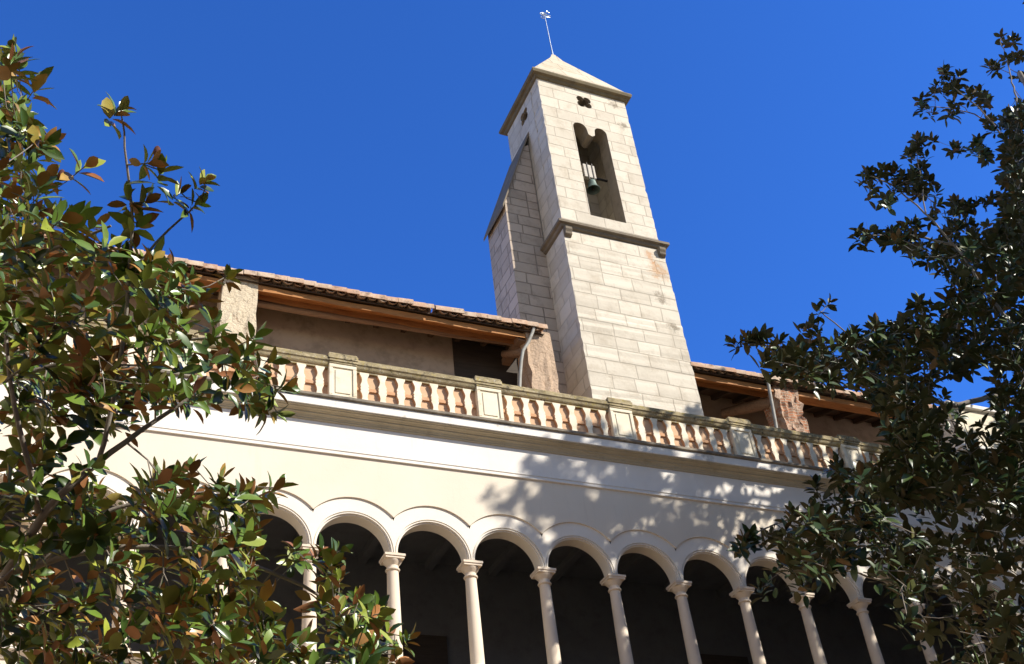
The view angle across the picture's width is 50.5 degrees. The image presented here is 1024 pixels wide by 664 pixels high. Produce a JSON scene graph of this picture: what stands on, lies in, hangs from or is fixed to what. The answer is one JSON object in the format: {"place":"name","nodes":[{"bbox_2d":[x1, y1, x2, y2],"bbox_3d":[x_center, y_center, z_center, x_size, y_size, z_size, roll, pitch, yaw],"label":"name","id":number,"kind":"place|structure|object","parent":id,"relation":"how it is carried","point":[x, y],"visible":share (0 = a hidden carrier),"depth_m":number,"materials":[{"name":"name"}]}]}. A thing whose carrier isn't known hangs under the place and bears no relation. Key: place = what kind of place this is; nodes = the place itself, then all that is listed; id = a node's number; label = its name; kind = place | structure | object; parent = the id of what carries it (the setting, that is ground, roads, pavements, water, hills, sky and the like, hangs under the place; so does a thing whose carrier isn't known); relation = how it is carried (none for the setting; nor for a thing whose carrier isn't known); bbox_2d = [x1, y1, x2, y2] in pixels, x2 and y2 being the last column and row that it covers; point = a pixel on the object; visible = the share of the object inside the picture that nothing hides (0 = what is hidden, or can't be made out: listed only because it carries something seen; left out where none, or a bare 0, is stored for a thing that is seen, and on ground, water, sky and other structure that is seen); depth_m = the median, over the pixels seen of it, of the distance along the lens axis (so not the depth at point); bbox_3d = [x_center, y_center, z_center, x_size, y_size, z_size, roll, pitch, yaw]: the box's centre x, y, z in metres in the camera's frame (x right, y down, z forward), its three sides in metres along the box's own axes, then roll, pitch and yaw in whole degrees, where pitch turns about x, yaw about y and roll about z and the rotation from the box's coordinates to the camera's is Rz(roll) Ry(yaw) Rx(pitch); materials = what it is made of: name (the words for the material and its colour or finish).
{"place":"outdoors","nodes":[
{"label":"outdoors","id":0,"kind":"place"},
{"bbox_2d":[0,350,1023,663],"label":"gallery building","id":1,"kind":"structure","parent":0,"point":[480,540],"depth_m":18.85,"materials":[{"name":"beige paint"}]},
{"bbox_2d":[2,606,54,635],"bbox_3d":[-7.439,5.411,15.932,1.200,2.880,0.065,10,-41,-21],"label":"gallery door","id":2,"kind":"structure","parent":1,"relation":"in","point":[31,614],"depth_m":16.78,"materials":[{"name":"brown wood"}]},
{"bbox_2d":[0,234,559,392],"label":"terrace loggia","id":3,"kind":"object","parent":1,"relation":"on","point":[298,314],"visible":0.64,"depth_m":21.29,"materials":[{"name":"paint"}]},
{"bbox_2d":[452,338,521,386],"bbox_3d":[-0.370,1.650,21.678,1.528,3.580,0.018,10,-41,-21],"label":"doorway","id":4,"kind":"structure","parent":3,"relation":"in","point":[471,359],"depth_m":22.42,"materials":[{"name":"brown wood"}]},
{"bbox_2d":[381,633,447,663],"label":"gallery door","id":5,"kind":"structure","parent":1,"relation":"in","point":[432,649],"depth_m":19.00,"materials":[{"name":"brown wood"}]},
{"bbox_2d":[0,305,956,471],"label":"stone balustrade","id":6,"kind":"object","parent":1,"relation":"on","point":[339,374],"visible":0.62,"depth_m":19.35,"materials":[{"name":"stone"}]},
{"bbox_2d":[484,54,703,415],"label":"bell tower","id":7,"kind":"structure","parent":1,"relation":"on","point":[580,272],"depth_m":24.74,"materials":[{"name":"stone"}]},
{"bbox_2d":[539,11,552,53],"bbox_3d":[1.049,-8.535,31.012,0.250,2.188,0.311,-21,-40,17],"label":"weather vane","id":8,"kind":"object","parent":7,"relation":"attached to","point":[543,13],"visible":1,"depth_m":31.41,"materials":[{"name":"metal"}]},
{"bbox_2d":[581,162,607,194],"bbox_3d":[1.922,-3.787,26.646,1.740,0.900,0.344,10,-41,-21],"label":"church bell","id":9,"kind":"object","parent":7,"relation":"hanging from","point":[589,174],"visible":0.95,"depth_m":26.59,"materials":[{"name":"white metal"}]},
{"bbox_2d":[700,654,748,663],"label":"door","id":10,"kind":"structure","parent":1,"relation":"in","point":[705,658],"depth_m":21.33,"materials":[{"name":"brown wood"}]},
{"bbox_2d":[690,362,938,445],"bbox_3d":[7.303,3.063,25.262,8.590,4.237,3.080,10,-41,-21],"label":"terrace loggia","id":11,"kind":"object","parent":1,"relation":"on","point":[750,396],"visible":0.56,"depth_m":24.54,"materials":[{"name":"brown paint"}]},
{"bbox_2d":[0,0,1023,412],"label":"sky","id":12,"kind":"structure","parent":0,"point":[359,145],"materials":[{"name":"blue"}]},
{"bbox_2d":[921,400,1008,490],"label":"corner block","id":13,"kind":"structure","parent":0,"point":[976,414],"depth_m":23.97,"materials":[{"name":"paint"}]},
{"label":"ground","id":14,"kind":"structure","parent":0,"visible":0},
{"bbox_2d":[0,34,420,663],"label":"magnolia tree","id":15,"kind":"object","parent":14,"relation":"on","point":[118,394],"visible":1,"depth_m":6.84,"materials":[{"name":"green plant"}]},
{"bbox_2d":[723,2,1023,663],"bbox_3d":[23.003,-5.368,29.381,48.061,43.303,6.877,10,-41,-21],"label":"magnolia tree","id":16,"kind":"object","parent":14,"relation":"on","point":[918,478],"visible":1,"depth_m":14.55,"materials":[{"name":"green plant"}]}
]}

